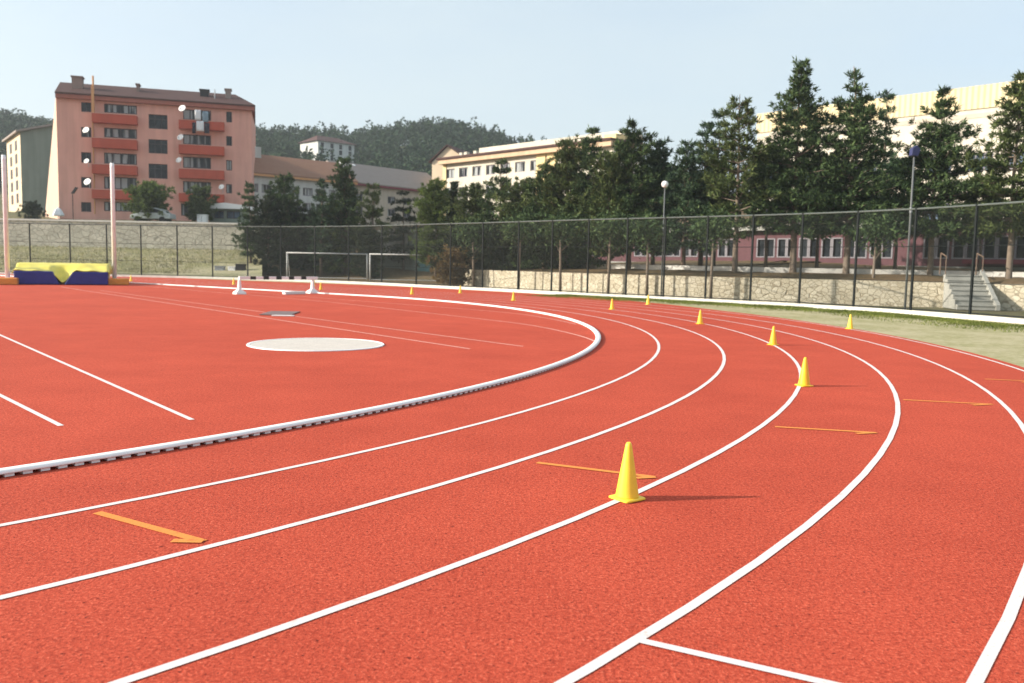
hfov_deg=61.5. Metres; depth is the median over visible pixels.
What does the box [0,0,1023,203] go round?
sky
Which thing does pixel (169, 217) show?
parked car
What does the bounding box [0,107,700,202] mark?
hill forest
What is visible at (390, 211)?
window
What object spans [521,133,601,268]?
pine tree
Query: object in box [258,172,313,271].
pine tree
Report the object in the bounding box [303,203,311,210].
window
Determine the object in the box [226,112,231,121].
window
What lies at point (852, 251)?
window
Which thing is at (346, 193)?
pine tree
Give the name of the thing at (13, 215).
ground
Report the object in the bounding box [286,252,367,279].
football goal
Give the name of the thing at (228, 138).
window
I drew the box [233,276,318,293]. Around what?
steeplechase barrier
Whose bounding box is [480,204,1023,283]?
soil terrace
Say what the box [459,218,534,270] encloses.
shrub
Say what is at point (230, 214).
window
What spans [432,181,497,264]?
pine tree
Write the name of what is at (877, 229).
young tree
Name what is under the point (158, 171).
window
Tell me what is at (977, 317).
concrete kerb
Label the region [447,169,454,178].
window
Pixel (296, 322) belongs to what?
runway line
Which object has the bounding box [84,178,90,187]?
satellite dish
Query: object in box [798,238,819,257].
window
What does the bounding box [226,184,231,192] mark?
window
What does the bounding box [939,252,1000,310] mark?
concrete stairs
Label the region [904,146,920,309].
floodlight pole
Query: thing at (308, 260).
shrub
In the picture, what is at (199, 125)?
hanging cloth
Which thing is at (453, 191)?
cypress tree
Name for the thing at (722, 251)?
window
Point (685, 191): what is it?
pine tree
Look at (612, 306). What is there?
training cone
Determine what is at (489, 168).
window
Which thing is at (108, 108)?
window
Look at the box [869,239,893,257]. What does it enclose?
window
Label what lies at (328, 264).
bushy tree
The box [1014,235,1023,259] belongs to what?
window
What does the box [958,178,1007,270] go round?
pine tree
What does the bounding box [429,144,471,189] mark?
gabled house
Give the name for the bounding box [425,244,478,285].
shrub
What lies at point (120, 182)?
window
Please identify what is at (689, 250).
window
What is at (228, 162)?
window
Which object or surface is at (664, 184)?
globe lamp
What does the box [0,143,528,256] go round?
hill
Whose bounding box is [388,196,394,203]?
window
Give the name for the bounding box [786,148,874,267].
pine tree
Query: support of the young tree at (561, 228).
on the ground at (1005, 312)
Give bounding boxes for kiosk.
[209,203,252,222]
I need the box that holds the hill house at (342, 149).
[299,135,354,162]
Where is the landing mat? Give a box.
[12,262,111,284]
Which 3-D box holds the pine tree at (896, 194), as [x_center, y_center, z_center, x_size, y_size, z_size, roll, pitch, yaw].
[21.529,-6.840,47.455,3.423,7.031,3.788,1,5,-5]
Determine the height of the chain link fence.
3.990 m
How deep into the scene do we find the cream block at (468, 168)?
101.91 m
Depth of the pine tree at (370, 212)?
71.89 m
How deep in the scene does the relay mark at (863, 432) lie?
8.76 m
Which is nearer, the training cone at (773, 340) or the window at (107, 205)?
the training cone at (773, 340)
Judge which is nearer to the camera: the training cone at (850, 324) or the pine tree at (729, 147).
the training cone at (850, 324)
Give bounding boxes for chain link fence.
[0,201,1023,317]
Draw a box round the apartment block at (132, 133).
[45,75,255,220]
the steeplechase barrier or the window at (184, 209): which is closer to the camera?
the steeplechase barrier
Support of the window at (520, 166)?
in the cream block at (468, 168)
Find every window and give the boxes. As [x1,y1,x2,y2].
[81,102,90,111]
[81,127,90,136]
[81,152,90,162]
[81,177,90,187]
[81,202,90,211]
[104,104,136,113]
[104,128,136,138]
[104,153,136,164]
[104,177,136,189]
[104,202,135,211]
[149,114,167,128]
[149,139,167,153]
[149,164,167,178]
[181,204,189,215]
[183,109,210,120]
[183,134,210,144]
[183,157,210,168]
[183,181,210,192]
[214,211,223,217]
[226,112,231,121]
[226,136,231,145]
[226,160,231,169]
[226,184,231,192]
[227,211,239,218]
[262,184,270,192]
[303,188,311,195]
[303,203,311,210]
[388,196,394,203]
[388,209,394,215]
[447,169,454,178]
[460,167,467,176]
[473,166,480,175]
[487,164,494,174]
[501,163,509,173]
[516,161,524,171]
[531,160,535,170]
[666,240,680,256]
[686,240,697,256]
[717,239,732,256]
[756,238,775,257]
[777,238,790,257]
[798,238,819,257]
[821,238,842,257]
[850,239,867,257]
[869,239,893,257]
[922,236,949,258]
[951,237,978,258]
[968,152,993,171]
[982,235,1007,258]
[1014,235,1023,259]
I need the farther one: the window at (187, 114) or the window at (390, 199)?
the window at (390, 199)
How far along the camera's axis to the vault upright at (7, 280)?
45.31 m
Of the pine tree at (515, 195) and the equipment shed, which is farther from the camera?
the equipment shed
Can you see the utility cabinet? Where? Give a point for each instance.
(203, 218)
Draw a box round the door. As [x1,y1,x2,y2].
[417,250,429,271]
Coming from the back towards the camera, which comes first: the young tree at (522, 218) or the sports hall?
the sports hall
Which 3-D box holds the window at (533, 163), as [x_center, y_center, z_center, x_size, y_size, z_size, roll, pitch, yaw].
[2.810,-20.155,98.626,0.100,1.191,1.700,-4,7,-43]
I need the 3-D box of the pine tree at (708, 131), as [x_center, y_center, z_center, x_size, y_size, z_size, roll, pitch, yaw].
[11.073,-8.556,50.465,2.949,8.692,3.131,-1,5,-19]
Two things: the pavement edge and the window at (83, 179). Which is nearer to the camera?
the pavement edge
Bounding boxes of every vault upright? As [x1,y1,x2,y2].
[0,155,18,284]
[108,163,128,284]
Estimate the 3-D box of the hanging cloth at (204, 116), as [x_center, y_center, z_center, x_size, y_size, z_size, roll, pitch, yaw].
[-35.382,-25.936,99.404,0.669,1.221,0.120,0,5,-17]
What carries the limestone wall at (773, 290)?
on the ground at (1005, 312)
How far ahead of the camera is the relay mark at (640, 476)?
6.88 m
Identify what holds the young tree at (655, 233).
on the ground at (1005, 312)
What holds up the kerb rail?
on the running track
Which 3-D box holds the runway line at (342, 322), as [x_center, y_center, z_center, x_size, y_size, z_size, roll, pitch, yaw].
[-9.395,-1.131,28.357,0.050,0.001,29.892,-3,7,-40]
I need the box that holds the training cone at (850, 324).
[845,314,854,328]
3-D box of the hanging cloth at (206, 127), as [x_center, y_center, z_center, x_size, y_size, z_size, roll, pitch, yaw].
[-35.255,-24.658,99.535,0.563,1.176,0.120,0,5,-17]
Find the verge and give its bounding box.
[216,279,1023,366]
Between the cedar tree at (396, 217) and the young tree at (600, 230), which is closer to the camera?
the young tree at (600, 230)
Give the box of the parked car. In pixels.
[130,208,175,221]
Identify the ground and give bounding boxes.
[0,195,209,221]
[262,225,467,286]
[800,303,1023,318]
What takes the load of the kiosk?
on the ground at (13, 215)
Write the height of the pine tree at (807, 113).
12.584 m
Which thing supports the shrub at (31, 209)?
on the ground at (13, 215)
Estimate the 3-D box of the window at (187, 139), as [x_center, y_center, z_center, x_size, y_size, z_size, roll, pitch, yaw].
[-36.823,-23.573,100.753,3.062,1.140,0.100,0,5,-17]
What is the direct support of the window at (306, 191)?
in the long building at (307, 174)
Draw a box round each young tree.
[447,211,497,285]
[491,206,547,289]
[527,203,589,291]
[574,197,641,293]
[608,208,682,295]
[678,201,750,298]
[832,195,913,277]
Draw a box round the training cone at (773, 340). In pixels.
[767,326,778,344]
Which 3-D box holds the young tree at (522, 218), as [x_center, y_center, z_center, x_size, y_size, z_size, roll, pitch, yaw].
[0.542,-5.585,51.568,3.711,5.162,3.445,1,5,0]
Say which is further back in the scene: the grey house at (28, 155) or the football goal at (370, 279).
the grey house at (28, 155)
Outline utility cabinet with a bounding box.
[197,214,207,221]
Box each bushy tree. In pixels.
[120,180,176,220]
[184,184,219,221]
[313,199,355,273]
[405,177,459,275]
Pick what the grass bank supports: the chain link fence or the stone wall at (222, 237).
the stone wall at (222, 237)
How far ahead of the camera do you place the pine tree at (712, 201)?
48.93 m
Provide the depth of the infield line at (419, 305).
31.07 m
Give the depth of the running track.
6.11 m
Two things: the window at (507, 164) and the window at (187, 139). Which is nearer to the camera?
the window at (187, 139)
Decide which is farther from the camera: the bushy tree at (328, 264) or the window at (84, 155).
the window at (84, 155)
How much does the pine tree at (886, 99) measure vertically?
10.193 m
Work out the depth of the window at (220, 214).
89.40 m
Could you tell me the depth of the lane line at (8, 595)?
5.60 m
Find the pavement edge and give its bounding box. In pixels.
[574,264,1023,276]
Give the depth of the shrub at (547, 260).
53.22 m
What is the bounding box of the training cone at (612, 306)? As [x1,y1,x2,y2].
[610,299,614,309]
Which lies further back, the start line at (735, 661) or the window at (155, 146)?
the window at (155, 146)
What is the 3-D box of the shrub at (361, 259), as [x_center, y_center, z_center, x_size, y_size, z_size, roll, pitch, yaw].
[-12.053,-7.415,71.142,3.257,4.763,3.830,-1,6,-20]
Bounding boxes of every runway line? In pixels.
[0,334,192,419]
[0,394,62,425]
[64,287,469,348]
[100,290,517,345]
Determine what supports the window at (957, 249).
in the school wing
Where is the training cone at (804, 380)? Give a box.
[794,357,812,386]
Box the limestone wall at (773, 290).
[464,269,1023,310]
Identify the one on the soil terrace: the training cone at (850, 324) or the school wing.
the school wing
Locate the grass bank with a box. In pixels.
[0,246,261,279]
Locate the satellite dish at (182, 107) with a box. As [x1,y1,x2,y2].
[179,105,185,110]
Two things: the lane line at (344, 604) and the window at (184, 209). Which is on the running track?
the lane line at (344, 604)
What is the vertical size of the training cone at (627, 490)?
0.400 m
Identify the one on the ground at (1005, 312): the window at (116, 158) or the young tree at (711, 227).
the young tree at (711, 227)
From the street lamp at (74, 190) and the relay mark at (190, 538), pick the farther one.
the street lamp at (74, 190)
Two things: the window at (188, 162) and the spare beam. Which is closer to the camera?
the spare beam
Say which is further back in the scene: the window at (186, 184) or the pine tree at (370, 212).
the window at (186, 184)
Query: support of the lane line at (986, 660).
on the running track
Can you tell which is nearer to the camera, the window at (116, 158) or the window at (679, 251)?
the window at (679, 251)
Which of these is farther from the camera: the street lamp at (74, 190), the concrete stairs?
the street lamp at (74, 190)
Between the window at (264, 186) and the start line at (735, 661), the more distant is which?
the window at (264, 186)
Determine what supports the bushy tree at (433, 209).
on the ground at (386, 273)
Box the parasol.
[53,207,63,218]
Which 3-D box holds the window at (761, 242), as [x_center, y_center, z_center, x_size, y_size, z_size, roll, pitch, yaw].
[18.454,-6.786,62.506,0.190,1.370,1.580,-3,7,-38]
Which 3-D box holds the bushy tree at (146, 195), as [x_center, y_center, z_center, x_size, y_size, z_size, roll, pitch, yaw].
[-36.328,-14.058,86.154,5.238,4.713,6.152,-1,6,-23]
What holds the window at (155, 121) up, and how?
in the apartment block at (132, 133)
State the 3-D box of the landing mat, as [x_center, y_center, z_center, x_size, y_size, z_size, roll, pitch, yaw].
[-25.043,-3.833,48.295,4.702,1.120,5.270,-1,6,-24]
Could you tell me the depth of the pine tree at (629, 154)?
48.69 m
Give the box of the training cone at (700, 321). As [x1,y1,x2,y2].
[696,310,703,323]
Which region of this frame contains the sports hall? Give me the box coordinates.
[756,80,1023,218]
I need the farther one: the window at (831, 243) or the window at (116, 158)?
the window at (116, 158)
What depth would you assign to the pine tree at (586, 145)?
51.93 m
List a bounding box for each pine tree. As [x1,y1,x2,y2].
[231,181,266,262]
[243,193,297,275]
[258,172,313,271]
[299,178,340,276]
[319,156,362,273]
[346,182,398,271]
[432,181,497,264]
[469,157,517,252]
[485,179,535,270]
[505,158,562,269]
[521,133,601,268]
[554,124,620,268]
[576,149,671,269]
[583,116,675,269]
[626,135,683,264]
[649,138,717,265]
[677,159,744,265]
[683,120,721,265]
[696,94,791,271]
[703,109,736,265]
[732,144,793,266]
[737,56,856,272]
[777,66,918,273]
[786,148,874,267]
[868,88,899,268]
[874,152,941,269]
[881,84,1018,274]
[939,69,1023,278]
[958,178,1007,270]
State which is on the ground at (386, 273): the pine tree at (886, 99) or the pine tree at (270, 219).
the pine tree at (270, 219)
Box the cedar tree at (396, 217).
[380,189,423,269]
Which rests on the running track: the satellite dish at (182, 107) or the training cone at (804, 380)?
the training cone at (804, 380)
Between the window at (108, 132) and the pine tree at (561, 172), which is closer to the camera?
the pine tree at (561, 172)
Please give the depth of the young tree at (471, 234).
55.94 m
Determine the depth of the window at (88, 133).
97.35 m
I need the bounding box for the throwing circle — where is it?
[246,338,383,350]
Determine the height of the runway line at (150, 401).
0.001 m
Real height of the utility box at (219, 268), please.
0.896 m
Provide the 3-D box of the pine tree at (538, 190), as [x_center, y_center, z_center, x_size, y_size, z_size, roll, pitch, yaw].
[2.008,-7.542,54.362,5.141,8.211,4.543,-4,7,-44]
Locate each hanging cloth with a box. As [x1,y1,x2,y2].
[192,122,195,132]
[195,110,200,119]
[196,121,203,130]
[202,111,207,121]
[204,123,208,132]
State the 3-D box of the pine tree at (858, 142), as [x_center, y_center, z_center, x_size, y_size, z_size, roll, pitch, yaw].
[16.946,-7.825,43.389,6.366,11.850,6.598,1,5,-2]
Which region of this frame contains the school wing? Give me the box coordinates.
[592,223,1023,269]
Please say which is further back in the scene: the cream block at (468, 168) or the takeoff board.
the cream block at (468, 168)
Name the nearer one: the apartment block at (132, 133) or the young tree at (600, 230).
the young tree at (600, 230)
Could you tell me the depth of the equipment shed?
74.75 m
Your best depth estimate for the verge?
24.15 m
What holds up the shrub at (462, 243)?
on the soil terrace
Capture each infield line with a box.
[130,284,593,340]
[171,285,573,323]
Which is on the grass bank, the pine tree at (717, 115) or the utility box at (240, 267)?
the utility box at (240, 267)
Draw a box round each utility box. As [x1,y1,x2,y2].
[214,266,225,269]
[235,264,246,270]
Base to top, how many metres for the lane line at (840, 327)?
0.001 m
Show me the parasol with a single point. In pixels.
(58, 211)
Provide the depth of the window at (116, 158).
98.60 m
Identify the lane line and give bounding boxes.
[0,274,725,598]
[0,275,659,525]
[108,280,800,682]
[136,277,1023,370]
[140,278,1023,682]
[143,279,899,682]
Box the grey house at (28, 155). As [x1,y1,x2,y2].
[2,123,52,211]
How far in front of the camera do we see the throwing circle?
16.43 m
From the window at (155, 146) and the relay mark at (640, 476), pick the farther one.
the window at (155, 146)
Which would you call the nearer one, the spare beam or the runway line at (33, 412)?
the runway line at (33, 412)
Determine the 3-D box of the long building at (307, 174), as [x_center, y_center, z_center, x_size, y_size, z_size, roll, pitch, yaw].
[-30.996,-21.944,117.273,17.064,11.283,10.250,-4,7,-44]
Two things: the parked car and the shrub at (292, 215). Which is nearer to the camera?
the shrub at (292, 215)
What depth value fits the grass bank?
74.36 m
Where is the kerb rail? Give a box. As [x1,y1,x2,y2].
[0,275,600,476]
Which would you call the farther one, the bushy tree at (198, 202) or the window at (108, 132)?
the window at (108, 132)
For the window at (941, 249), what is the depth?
52.72 m
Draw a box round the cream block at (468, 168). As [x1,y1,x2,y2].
[436,131,642,215]
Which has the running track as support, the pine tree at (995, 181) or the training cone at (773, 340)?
the training cone at (773, 340)
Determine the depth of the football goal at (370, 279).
64.91 m
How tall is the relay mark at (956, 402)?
0.002 m
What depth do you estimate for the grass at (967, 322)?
32.72 m
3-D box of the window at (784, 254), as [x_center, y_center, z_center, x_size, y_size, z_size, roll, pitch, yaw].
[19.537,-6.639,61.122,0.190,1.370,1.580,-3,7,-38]
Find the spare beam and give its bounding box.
[282,291,305,293]
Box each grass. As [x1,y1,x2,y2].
[522,294,1023,332]
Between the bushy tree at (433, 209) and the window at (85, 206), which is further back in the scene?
the window at (85, 206)
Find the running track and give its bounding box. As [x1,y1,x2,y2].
[0,274,1023,682]
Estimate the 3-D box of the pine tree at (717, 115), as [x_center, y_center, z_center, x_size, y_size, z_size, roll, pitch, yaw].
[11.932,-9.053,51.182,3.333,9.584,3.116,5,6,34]
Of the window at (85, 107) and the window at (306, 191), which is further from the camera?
the window at (306, 191)
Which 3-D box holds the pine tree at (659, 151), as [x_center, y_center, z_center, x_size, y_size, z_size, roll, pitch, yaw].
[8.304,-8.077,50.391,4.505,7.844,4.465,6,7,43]
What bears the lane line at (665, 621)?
on the running track
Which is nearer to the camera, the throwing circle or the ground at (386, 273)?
the throwing circle
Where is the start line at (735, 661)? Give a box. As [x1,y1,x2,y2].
[637,638,838,682]
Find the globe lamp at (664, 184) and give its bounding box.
[660,181,667,296]
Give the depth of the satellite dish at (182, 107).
98.58 m
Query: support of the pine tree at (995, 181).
on the soil terrace
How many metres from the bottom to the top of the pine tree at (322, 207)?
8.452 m
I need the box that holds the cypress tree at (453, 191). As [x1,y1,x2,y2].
[443,181,466,276]
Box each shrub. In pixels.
[17,200,49,218]
[262,206,352,269]
[297,208,365,265]
[349,225,389,278]
[417,224,493,273]
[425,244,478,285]
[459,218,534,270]
[489,208,596,268]
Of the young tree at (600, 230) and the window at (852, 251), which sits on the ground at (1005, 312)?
the young tree at (600, 230)
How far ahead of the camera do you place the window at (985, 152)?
88.28 m
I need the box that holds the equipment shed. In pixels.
[377,230,444,271]
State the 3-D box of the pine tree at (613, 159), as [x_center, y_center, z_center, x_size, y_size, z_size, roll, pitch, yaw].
[5.839,-7.769,49.743,5.305,7.253,4.855,-2,6,-32]
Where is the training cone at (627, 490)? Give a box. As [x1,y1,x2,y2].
[609,442,644,502]
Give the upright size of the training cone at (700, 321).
0.400 m
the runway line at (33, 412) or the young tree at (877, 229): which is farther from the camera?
the young tree at (877, 229)
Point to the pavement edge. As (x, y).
(808, 270)
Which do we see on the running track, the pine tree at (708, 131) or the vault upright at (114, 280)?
the vault upright at (114, 280)
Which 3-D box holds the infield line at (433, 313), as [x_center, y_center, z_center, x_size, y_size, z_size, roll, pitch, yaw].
[-9.723,-1.733,34.900,2.174,0.001,40.578,-3,7,-38]
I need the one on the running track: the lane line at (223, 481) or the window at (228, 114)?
the lane line at (223, 481)
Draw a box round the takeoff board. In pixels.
[259,311,299,315]
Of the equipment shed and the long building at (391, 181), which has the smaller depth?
the equipment shed
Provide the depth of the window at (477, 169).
106.04 m
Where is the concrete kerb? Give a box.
[0,272,1023,323]
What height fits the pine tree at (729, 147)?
10.686 m
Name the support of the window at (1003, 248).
in the school wing
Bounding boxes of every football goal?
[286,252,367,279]
[369,253,447,280]
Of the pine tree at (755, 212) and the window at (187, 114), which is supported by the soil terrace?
the pine tree at (755, 212)
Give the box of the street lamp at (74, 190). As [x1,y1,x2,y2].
[71,187,77,219]
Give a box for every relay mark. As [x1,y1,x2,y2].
[93,511,206,542]
[537,462,655,478]
[775,426,876,433]
[903,399,991,404]
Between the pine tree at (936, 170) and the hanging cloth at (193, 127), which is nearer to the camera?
the pine tree at (936, 170)
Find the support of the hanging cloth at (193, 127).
hanging from the apartment block at (132, 133)
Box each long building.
[254,146,358,218]
[326,160,431,225]
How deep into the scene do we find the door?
73.45 m
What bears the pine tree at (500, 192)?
on the soil terrace
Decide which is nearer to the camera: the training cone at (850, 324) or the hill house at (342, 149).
the training cone at (850, 324)
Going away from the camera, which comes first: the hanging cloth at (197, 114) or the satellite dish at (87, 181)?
the satellite dish at (87, 181)
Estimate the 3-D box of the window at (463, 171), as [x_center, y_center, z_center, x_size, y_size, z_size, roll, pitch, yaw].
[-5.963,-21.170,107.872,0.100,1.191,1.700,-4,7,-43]
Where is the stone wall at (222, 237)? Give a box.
[0,218,269,255]

